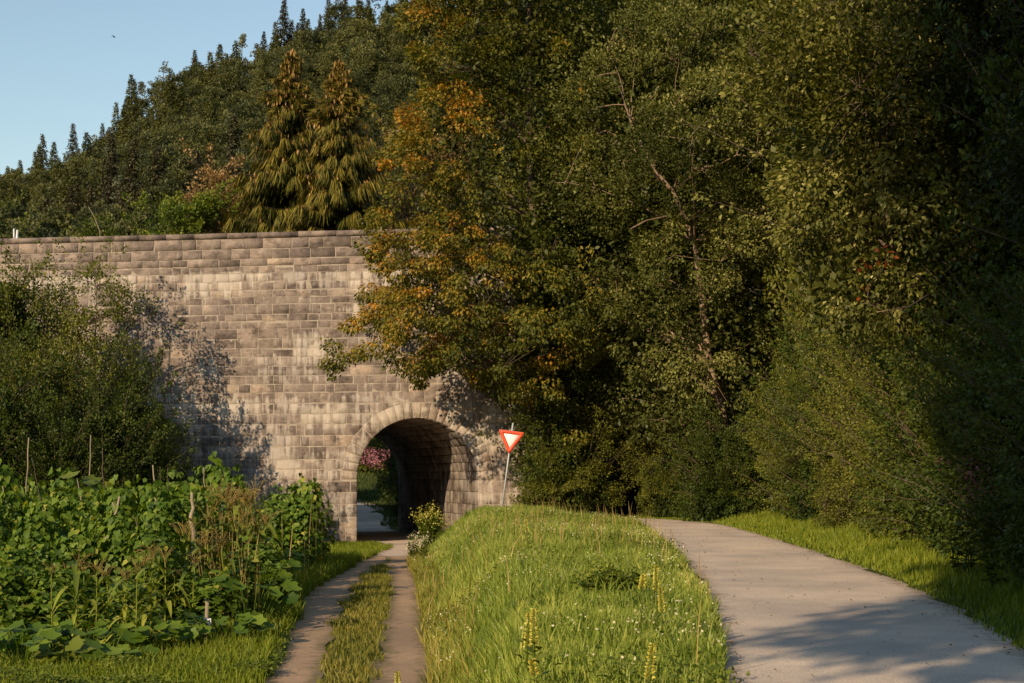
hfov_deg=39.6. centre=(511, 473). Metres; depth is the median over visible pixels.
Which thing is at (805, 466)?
dogwood bush
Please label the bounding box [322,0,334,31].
spruce tree
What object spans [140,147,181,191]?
beech tree
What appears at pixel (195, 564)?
corn plant
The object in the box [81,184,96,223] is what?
spruce tree
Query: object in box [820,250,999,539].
hazel bush
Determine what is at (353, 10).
beech tree
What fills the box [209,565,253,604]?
bean plant
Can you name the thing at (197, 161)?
spruce tree
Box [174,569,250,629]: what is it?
bean plant
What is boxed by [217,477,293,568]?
corn plant
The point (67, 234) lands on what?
beech tree
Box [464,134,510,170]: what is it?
beech tree
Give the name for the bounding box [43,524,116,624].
bean plant
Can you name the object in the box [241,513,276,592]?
corn plant
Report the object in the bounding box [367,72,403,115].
beech tree
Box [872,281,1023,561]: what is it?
dogwood bush
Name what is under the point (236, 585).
squash plant
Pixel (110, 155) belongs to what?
spruce tree
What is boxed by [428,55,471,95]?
beech tree
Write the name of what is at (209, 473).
bean plant
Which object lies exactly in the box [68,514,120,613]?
bean plant
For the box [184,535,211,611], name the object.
corn plant
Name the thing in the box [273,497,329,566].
bean plant
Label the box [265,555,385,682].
dirt track
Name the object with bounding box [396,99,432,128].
beech tree
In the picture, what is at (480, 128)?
beech tree
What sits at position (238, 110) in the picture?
beech tree
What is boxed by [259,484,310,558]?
bean plant
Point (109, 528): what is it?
bean plant
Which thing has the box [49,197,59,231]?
spruce tree
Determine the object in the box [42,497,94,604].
bean plant
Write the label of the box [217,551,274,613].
bean plant
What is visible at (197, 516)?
bean plant
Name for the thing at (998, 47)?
elm tree
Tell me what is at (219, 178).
tree
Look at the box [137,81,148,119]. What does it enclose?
pine tree
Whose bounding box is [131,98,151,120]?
beech tree
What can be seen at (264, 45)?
spruce tree
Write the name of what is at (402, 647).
dirt track
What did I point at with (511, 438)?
yield sign
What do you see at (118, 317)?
willow sapling
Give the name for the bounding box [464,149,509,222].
beech tree
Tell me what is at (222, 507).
corn plant
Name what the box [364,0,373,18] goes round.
spruce tree
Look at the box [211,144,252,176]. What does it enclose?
beech tree
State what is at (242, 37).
pine tree
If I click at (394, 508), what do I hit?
dogwood bush
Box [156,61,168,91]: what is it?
pine tree
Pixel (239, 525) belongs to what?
corn plant
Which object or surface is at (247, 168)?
beech tree
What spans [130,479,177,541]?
bean plant
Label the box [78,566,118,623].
corn plant
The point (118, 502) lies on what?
bean pole
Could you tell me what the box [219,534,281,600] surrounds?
bean plant
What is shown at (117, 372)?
dogwood bush
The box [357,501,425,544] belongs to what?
underpass road
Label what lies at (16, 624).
squash plant
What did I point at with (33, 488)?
bean plant
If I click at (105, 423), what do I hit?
dogwood bush
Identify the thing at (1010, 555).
dogwood bush
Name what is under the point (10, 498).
bean plant
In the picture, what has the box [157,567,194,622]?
corn plant
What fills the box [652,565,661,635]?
mullein
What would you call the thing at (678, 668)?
bank weeds
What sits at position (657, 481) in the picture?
hazel bush
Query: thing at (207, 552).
corn plant
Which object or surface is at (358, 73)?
beech tree
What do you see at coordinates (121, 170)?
beech tree
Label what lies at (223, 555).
corn plant
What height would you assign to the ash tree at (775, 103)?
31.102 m
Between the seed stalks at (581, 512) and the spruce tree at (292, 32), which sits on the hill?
the spruce tree at (292, 32)
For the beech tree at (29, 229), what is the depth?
253.22 m
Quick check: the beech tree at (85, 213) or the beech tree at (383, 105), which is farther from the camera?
the beech tree at (383, 105)
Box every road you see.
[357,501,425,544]
[636,518,1023,682]
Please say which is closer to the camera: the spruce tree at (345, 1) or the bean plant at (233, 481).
the bean plant at (233, 481)
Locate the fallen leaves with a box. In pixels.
[655,521,1022,678]
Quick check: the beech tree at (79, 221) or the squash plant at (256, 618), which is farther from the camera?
the beech tree at (79, 221)
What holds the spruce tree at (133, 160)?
on the hill
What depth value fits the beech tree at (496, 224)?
219.95 m
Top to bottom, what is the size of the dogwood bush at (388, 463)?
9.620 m
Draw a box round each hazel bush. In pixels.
[0,277,117,453]
[508,378,661,515]
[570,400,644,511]
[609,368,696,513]
[625,408,715,517]
[733,338,828,514]
[747,220,815,440]
[763,78,841,392]
[795,310,903,530]
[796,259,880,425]
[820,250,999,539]
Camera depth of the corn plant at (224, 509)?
29.23 m
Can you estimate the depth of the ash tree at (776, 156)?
44.32 m
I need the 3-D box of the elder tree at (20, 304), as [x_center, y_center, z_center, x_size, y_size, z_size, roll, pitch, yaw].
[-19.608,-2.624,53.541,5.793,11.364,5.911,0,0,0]
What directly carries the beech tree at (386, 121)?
on the hill
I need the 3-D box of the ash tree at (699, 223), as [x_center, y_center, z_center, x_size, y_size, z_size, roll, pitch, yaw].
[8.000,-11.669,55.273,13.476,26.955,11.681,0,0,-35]
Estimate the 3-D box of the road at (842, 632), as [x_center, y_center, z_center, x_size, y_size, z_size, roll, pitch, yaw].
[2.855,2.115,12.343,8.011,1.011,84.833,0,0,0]
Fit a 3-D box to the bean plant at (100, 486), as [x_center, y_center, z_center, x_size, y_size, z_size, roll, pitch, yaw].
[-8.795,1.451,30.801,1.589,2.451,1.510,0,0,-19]
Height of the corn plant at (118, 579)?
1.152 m
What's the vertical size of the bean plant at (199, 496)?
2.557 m
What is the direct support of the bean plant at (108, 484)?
on the ground at (394, 527)
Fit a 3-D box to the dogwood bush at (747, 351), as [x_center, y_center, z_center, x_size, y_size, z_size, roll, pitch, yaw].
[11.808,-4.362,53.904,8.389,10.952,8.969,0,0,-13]
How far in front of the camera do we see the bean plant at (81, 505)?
28.45 m
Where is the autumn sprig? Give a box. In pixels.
[856,245,898,300]
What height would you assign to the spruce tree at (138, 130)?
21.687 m
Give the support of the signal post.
on the railway wall
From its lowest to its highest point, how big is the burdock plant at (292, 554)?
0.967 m
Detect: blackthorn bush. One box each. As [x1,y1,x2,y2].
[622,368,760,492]
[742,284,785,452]
[752,374,832,516]
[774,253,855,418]
[788,351,882,530]
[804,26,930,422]
[810,350,932,536]
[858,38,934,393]
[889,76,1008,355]
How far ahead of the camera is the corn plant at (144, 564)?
23.02 m
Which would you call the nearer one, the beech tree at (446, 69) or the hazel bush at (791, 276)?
the hazel bush at (791, 276)
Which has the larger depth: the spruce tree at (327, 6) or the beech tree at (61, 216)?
the spruce tree at (327, 6)
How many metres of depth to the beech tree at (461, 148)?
269.15 m
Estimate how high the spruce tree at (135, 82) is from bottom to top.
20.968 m
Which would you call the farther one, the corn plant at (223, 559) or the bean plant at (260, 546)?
the bean plant at (260, 546)
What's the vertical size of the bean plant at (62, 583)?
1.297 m
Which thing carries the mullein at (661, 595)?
on the ground at (394, 527)
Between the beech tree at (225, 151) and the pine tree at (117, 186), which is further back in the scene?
the pine tree at (117, 186)
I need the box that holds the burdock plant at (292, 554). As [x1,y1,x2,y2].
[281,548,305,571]
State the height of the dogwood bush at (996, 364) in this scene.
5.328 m
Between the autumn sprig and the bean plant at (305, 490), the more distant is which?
the bean plant at (305, 490)
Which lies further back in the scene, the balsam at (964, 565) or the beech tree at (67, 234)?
the beech tree at (67, 234)
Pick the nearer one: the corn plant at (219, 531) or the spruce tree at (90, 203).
the corn plant at (219, 531)
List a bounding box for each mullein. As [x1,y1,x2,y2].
[394,671,400,682]
[514,611,532,666]
[520,608,538,670]
[524,518,530,549]
[528,646,551,682]
[632,573,647,627]
[644,643,656,682]
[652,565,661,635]
[657,587,673,640]
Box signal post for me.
[13,229,18,237]
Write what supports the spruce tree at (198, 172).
on the hill
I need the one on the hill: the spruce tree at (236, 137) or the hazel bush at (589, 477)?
the spruce tree at (236, 137)
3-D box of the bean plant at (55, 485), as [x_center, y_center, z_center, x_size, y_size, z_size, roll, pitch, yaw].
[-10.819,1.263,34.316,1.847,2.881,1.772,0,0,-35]
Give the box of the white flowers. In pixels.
[413,506,725,682]
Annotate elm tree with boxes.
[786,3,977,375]
[821,0,1022,297]
[891,0,1023,284]
[952,0,1023,240]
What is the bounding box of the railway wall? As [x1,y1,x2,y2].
[0,226,559,542]
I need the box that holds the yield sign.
[499,423,523,506]
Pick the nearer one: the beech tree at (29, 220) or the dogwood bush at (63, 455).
the dogwood bush at (63, 455)
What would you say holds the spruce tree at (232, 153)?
on the hill
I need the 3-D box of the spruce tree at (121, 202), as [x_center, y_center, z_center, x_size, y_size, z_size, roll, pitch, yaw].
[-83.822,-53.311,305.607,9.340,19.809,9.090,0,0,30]
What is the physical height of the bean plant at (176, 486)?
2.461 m
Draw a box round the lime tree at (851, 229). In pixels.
[670,0,1023,529]
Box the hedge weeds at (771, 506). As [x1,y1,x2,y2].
[755,492,1004,553]
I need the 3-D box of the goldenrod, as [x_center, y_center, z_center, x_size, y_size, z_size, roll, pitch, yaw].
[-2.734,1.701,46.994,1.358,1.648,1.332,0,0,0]
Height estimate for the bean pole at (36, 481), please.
3.093 m
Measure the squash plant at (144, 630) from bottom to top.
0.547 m
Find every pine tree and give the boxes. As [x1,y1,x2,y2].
[96,144,118,188]
[109,174,131,208]
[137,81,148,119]
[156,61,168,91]
[235,33,248,63]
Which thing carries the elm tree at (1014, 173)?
on the ground at (394, 527)
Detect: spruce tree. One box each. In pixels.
[30,152,37,169]
[33,134,50,171]
[39,198,57,235]
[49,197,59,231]
[62,123,80,164]
[62,186,77,219]
[68,183,83,216]
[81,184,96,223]
[94,132,120,210]
[97,123,104,158]
[99,165,116,212]
[114,179,130,215]
[121,138,143,211]
[123,78,140,121]
[128,126,144,192]
[134,183,142,218]
[145,146,167,224]
[184,150,204,202]
[188,156,205,194]
[191,49,198,65]
[219,115,244,170]
[221,143,243,204]
[260,31,268,54]
[269,0,293,51]
[288,21,295,41]
[299,8,306,41]
[317,15,322,30]
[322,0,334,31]
[336,0,351,28]
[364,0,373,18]
[494,76,520,157]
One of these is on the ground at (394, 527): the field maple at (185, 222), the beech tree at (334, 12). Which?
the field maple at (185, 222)
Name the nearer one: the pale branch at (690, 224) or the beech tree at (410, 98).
the pale branch at (690, 224)
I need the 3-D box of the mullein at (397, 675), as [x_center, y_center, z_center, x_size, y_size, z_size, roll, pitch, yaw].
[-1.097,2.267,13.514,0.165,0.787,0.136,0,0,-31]
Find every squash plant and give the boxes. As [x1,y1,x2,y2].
[0,619,76,652]
[0,626,60,662]
[2,620,54,654]
[24,635,93,662]
[50,619,128,649]
[79,629,159,658]
[90,617,174,649]
[132,612,211,644]
[187,610,274,638]
[207,573,301,626]
[224,558,301,604]
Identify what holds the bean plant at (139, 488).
on the ground at (394, 527)
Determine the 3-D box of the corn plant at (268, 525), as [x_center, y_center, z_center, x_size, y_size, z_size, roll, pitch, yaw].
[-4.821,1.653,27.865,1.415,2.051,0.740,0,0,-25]
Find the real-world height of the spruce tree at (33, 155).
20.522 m
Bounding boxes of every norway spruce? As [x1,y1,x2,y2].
[220,49,342,232]
[286,58,412,230]
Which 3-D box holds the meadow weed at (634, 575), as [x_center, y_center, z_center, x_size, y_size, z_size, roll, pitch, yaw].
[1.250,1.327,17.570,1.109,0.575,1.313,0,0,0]
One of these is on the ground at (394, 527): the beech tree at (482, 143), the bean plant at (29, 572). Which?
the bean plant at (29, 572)
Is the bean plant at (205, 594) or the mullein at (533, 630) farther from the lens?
the bean plant at (205, 594)
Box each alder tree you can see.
[476,132,631,506]
[559,122,698,513]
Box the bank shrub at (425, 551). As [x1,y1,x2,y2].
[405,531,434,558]
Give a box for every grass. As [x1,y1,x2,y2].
[0,540,393,682]
[311,559,395,682]
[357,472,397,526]
[402,542,479,682]
[414,504,731,682]
[574,508,1023,650]
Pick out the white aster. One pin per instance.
(413, 542)
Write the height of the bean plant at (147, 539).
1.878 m
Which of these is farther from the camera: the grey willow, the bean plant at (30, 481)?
the grey willow
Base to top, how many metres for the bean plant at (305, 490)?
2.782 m
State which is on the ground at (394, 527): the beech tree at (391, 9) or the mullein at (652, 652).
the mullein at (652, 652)
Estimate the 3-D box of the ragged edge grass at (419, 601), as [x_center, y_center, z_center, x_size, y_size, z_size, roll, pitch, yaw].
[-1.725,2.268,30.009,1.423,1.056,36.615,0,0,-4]
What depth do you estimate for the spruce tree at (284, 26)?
479.08 m
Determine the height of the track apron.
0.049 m
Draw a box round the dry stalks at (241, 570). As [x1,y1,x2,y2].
[50,486,328,624]
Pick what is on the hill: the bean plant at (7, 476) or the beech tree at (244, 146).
the beech tree at (244, 146)
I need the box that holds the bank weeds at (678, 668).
[411,506,749,682]
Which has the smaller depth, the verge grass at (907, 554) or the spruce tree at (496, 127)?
the verge grass at (907, 554)
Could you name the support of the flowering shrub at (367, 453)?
on the ground at (394, 527)
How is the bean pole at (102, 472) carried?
on the ground at (394, 527)
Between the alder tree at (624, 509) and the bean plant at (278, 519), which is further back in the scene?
the alder tree at (624, 509)
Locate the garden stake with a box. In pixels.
[203,599,211,640]
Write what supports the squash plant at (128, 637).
on the ground at (394, 527)
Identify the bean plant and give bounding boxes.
[0,458,28,530]
[0,479,34,544]
[0,504,21,570]
[0,540,49,622]
[0,557,37,626]
[0,558,57,626]
[6,505,60,569]
[16,476,44,499]
[18,485,50,509]
[18,531,75,620]
[18,559,105,628]
[22,489,67,561]
[35,467,82,505]
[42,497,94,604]
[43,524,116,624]
[44,478,90,527]
[58,486,111,563]
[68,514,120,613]
[83,505,146,622]
[86,484,123,529]
[86,576,171,638]
[89,474,141,568]
[91,475,121,513]
[108,522,164,604]
[113,520,191,626]
[122,474,167,520]
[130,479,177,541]
[131,486,202,605]
[153,566,219,623]
[157,468,196,500]
[162,484,218,565]
[164,484,201,552]
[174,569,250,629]
[185,479,234,541]
[187,451,241,508]
[209,463,254,528]
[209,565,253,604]
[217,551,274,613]
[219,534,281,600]
[237,541,303,605]
[244,500,299,556]
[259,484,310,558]
[265,500,309,557]
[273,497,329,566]
[285,472,337,559]
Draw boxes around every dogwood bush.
[0,317,92,494]
[0,394,150,493]
[9,325,163,453]
[21,351,197,490]
[86,341,201,483]
[134,423,208,485]
[360,436,398,501]
[366,436,387,467]
[372,459,398,516]
[649,395,776,521]
[726,233,807,455]
[737,316,890,521]
[739,260,836,443]
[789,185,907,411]
[849,284,1023,547]
[861,0,1022,400]
[866,261,1023,564]
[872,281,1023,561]
[887,23,1023,437]
[888,244,1023,566]
[902,0,1023,359]
[938,274,1023,584]
[939,33,1023,359]
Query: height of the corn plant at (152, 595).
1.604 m
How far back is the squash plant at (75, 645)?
19.23 m
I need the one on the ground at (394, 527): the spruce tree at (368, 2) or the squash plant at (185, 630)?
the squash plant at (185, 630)
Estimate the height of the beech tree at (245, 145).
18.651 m
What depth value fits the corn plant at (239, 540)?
27.91 m
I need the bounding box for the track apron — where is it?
[377,543,423,555]
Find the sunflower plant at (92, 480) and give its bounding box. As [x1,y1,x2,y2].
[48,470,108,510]
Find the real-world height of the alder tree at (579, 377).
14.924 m
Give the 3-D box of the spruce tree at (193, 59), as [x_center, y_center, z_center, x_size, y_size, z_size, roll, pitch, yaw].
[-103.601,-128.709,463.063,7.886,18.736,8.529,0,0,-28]
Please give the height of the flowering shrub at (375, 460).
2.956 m
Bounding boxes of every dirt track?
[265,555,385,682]
[369,556,429,682]
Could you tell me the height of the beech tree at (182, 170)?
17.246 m
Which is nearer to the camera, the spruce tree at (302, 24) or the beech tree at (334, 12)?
the beech tree at (334, 12)
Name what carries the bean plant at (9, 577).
on the ground at (394, 527)
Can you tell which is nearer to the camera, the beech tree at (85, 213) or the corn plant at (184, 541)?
the corn plant at (184, 541)
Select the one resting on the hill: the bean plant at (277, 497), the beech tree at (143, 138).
the beech tree at (143, 138)
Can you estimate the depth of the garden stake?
21.58 m
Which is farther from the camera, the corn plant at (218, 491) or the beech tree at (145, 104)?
the beech tree at (145, 104)
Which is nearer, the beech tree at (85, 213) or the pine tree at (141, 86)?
the beech tree at (85, 213)
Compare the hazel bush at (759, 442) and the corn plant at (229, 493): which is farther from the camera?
the hazel bush at (759, 442)
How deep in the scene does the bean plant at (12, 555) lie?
23.78 m
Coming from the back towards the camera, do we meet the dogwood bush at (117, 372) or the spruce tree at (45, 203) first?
the spruce tree at (45, 203)
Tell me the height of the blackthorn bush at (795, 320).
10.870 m
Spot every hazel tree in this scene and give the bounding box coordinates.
[0,189,44,238]
[74,194,149,236]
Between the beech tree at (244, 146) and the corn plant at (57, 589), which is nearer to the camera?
the corn plant at (57, 589)
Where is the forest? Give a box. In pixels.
[0,0,513,213]
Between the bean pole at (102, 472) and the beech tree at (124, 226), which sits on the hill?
the beech tree at (124, 226)
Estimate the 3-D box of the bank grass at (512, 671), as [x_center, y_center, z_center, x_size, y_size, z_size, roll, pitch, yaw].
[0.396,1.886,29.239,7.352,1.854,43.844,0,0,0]
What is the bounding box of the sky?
[0,0,409,176]
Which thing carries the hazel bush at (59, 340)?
on the ground at (394, 527)
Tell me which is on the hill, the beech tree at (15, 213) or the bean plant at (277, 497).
the beech tree at (15, 213)
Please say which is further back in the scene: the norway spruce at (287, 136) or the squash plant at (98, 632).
the norway spruce at (287, 136)
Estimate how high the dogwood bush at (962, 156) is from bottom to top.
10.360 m
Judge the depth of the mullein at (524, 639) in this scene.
10.80 m
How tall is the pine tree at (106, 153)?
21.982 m
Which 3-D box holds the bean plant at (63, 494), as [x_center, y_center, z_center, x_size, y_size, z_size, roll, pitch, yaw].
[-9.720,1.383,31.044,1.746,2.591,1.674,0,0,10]
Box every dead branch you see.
[878,294,928,311]
[908,272,934,285]
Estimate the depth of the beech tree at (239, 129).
329.56 m
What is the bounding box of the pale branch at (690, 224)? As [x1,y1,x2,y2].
[630,215,691,228]
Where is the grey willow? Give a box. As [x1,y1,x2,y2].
[360,108,498,228]
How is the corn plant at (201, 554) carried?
on the ground at (394, 527)
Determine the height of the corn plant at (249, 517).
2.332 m
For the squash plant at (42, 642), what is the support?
on the ground at (394, 527)
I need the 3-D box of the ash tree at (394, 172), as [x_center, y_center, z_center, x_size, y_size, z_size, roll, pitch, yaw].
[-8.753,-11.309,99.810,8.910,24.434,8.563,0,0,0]
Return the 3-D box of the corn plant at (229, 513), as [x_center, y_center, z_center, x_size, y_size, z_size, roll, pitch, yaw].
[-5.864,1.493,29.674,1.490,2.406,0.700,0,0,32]
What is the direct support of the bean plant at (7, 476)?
on the ground at (394, 527)
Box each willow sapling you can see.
[0,213,115,401]
[30,232,183,401]
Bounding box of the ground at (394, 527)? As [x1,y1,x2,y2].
[0,349,1023,682]
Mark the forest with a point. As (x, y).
(207, 96)
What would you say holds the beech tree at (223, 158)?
on the hill
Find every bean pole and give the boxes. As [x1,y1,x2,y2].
[25,437,28,493]
[31,458,41,502]
[89,435,90,488]
[98,496,120,566]
[102,448,104,506]
[189,492,196,562]
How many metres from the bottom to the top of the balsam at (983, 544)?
1.800 m
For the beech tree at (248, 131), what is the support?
on the hill
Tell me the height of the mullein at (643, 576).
0.684 m
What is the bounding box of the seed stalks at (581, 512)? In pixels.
[423,496,708,682]
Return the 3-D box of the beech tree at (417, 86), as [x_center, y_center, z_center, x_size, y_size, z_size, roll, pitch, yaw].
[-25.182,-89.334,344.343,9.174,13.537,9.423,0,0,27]
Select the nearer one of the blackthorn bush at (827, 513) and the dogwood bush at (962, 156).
the dogwood bush at (962, 156)
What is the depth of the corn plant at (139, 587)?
20.66 m
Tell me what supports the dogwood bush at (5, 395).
on the ground at (394, 527)
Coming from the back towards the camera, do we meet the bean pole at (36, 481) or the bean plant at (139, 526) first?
the bean pole at (36, 481)
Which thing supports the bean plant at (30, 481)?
on the ground at (394, 527)
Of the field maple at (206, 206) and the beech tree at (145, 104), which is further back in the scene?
the beech tree at (145, 104)
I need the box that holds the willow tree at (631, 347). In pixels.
[528,0,816,446]
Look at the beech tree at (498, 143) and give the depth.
267.20 m
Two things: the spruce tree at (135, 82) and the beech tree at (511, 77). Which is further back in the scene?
the spruce tree at (135, 82)
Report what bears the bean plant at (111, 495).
on the ground at (394, 527)
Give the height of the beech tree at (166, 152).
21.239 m
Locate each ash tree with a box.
[359,149,426,484]
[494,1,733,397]
[548,0,814,448]
[725,2,889,375]
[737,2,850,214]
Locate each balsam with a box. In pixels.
[932,450,998,576]
[949,458,1008,588]
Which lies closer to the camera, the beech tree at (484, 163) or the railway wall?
the railway wall
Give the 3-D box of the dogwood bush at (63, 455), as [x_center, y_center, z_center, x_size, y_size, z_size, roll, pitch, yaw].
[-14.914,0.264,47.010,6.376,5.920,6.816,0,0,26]
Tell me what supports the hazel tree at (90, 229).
on the ground at (394, 527)
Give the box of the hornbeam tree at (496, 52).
[317,0,627,499]
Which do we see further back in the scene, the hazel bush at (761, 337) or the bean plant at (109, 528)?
the hazel bush at (761, 337)
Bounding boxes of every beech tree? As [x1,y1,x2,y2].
[0,200,41,236]
[1,214,57,238]
[4,216,53,238]
[27,207,56,218]
[35,204,75,236]
[51,230,79,236]
[63,216,101,233]
[71,206,99,222]
[89,200,126,235]
[111,209,165,235]
[112,163,144,212]
[125,127,173,181]
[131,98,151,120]
[131,137,185,203]
[139,179,184,230]
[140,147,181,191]
[146,80,166,117]
[160,153,210,205]
[174,121,219,176]
[188,124,239,180]
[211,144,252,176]
[211,152,254,201]
[219,119,248,145]
[223,95,261,146]
[234,139,250,153]
[236,115,269,153]
[239,158,261,204]
[241,129,266,158]
[321,0,351,30]
[346,1,374,19]
[346,65,376,109]
[360,112,396,151]
[361,96,397,146]
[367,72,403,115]
[375,129,417,172]
[379,73,419,126]
[380,3,399,21]
[394,76,420,104]
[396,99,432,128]
[401,91,429,128]
[420,95,461,118]
[421,62,449,87]
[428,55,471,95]
[435,134,480,190]
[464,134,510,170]
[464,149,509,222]
[466,119,497,141]
[468,183,524,226]
[476,141,517,173]
[488,64,524,123]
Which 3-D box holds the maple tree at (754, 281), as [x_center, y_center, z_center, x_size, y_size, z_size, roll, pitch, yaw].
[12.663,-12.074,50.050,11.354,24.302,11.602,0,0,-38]
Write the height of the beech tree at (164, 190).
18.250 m
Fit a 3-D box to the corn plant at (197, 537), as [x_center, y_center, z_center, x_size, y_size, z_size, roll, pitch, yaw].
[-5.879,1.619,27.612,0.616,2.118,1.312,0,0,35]
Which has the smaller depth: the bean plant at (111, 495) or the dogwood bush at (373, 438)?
the bean plant at (111, 495)
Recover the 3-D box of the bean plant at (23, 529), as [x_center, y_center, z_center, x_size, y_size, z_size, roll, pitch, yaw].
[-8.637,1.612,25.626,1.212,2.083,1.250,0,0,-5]
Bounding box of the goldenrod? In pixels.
[409,500,449,547]
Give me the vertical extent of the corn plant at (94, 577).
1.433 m
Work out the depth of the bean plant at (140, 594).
22.05 m
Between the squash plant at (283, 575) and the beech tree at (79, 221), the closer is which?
the squash plant at (283, 575)
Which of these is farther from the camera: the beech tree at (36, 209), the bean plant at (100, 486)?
the beech tree at (36, 209)
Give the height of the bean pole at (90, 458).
3.680 m
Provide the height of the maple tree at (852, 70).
21.132 m
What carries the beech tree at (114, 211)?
on the hill
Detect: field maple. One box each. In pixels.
[113,190,207,234]
[174,177,239,233]
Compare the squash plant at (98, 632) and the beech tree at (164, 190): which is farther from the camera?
the beech tree at (164, 190)
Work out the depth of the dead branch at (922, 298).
25.89 m
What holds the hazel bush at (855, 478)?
on the ground at (394, 527)
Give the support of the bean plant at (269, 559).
on the ground at (394, 527)
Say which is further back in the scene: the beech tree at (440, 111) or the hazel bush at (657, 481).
the beech tree at (440, 111)
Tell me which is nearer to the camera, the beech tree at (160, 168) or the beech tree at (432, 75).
the beech tree at (160, 168)
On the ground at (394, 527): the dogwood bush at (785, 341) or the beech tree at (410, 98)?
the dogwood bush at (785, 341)
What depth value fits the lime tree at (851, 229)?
27.75 m
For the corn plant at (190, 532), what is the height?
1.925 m
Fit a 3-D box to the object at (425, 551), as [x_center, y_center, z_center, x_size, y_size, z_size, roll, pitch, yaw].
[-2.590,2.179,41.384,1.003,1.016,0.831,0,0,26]
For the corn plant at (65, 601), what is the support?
on the ground at (394, 527)
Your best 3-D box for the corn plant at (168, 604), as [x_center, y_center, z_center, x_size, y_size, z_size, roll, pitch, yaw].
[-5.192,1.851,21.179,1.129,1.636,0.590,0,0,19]
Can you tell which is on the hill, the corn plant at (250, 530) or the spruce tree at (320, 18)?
the spruce tree at (320, 18)
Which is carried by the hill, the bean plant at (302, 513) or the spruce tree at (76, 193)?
the spruce tree at (76, 193)
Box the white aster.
[404,530,420,556]
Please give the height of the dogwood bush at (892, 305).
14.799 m
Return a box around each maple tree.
[512,0,774,397]
[711,7,847,339]
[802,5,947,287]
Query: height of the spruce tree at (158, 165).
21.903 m
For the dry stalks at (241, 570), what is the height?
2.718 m
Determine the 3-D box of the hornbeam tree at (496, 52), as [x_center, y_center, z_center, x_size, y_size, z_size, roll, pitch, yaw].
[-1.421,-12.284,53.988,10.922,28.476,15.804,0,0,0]
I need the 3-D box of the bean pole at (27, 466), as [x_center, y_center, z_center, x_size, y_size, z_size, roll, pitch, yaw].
[-10.611,0.996,30.997,0.188,3.556,0.066,0,0,10]
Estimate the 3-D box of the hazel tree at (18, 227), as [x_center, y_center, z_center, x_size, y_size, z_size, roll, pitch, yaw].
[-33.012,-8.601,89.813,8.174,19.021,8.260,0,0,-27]
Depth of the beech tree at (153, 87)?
476.03 m
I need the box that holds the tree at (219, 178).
[177,138,249,233]
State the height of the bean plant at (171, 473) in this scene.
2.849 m
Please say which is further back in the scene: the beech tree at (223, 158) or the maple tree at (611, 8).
the beech tree at (223, 158)
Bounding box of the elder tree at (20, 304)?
[0,249,67,381]
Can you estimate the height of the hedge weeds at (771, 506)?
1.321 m
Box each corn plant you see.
[18,561,74,636]
[47,563,81,618]
[50,553,97,636]
[71,558,127,639]
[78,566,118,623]
[79,564,105,627]
[85,566,138,640]
[102,567,140,639]
[104,552,173,644]
[109,568,131,616]
[127,555,173,619]
[133,545,202,641]
[135,545,168,643]
[139,543,178,617]
[152,520,220,613]
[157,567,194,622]
[166,550,214,622]
[168,519,199,603]
[183,504,226,565]
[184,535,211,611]
[186,528,229,611]
[190,538,229,615]
[192,515,238,562]
[195,508,246,557]
[197,535,247,612]
[198,490,246,567]
[198,543,235,612]
[204,493,232,542]
[208,485,229,535]
[208,528,239,615]
[210,491,261,544]
[211,487,254,543]
[214,486,277,553]
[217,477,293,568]
[217,502,272,554]
[218,485,257,531]
[220,511,249,558]
[226,483,254,547]
[229,512,256,556]
[234,491,265,541]
[236,492,269,536]
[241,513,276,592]
[246,505,296,593]
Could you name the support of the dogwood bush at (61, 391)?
on the ground at (394, 527)
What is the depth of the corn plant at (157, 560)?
23.42 m
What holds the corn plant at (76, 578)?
on the ground at (394, 527)
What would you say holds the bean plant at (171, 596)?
on the ground at (394, 527)
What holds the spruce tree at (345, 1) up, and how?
on the hill
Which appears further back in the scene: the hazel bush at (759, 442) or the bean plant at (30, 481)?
the hazel bush at (759, 442)
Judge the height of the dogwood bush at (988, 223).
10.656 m
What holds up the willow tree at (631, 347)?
on the ground at (394, 527)
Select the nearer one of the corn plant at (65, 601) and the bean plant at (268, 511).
the corn plant at (65, 601)
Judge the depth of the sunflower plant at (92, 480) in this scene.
31.54 m
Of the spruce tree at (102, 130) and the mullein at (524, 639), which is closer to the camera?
the mullein at (524, 639)
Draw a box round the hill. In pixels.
[155,0,784,398]
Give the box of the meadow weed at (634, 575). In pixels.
[569,557,653,594]
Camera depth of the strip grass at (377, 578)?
23.68 m
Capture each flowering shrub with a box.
[357,447,382,472]
[366,449,389,473]
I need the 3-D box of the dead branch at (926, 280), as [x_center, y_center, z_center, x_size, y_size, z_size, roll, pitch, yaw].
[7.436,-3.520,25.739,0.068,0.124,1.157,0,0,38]

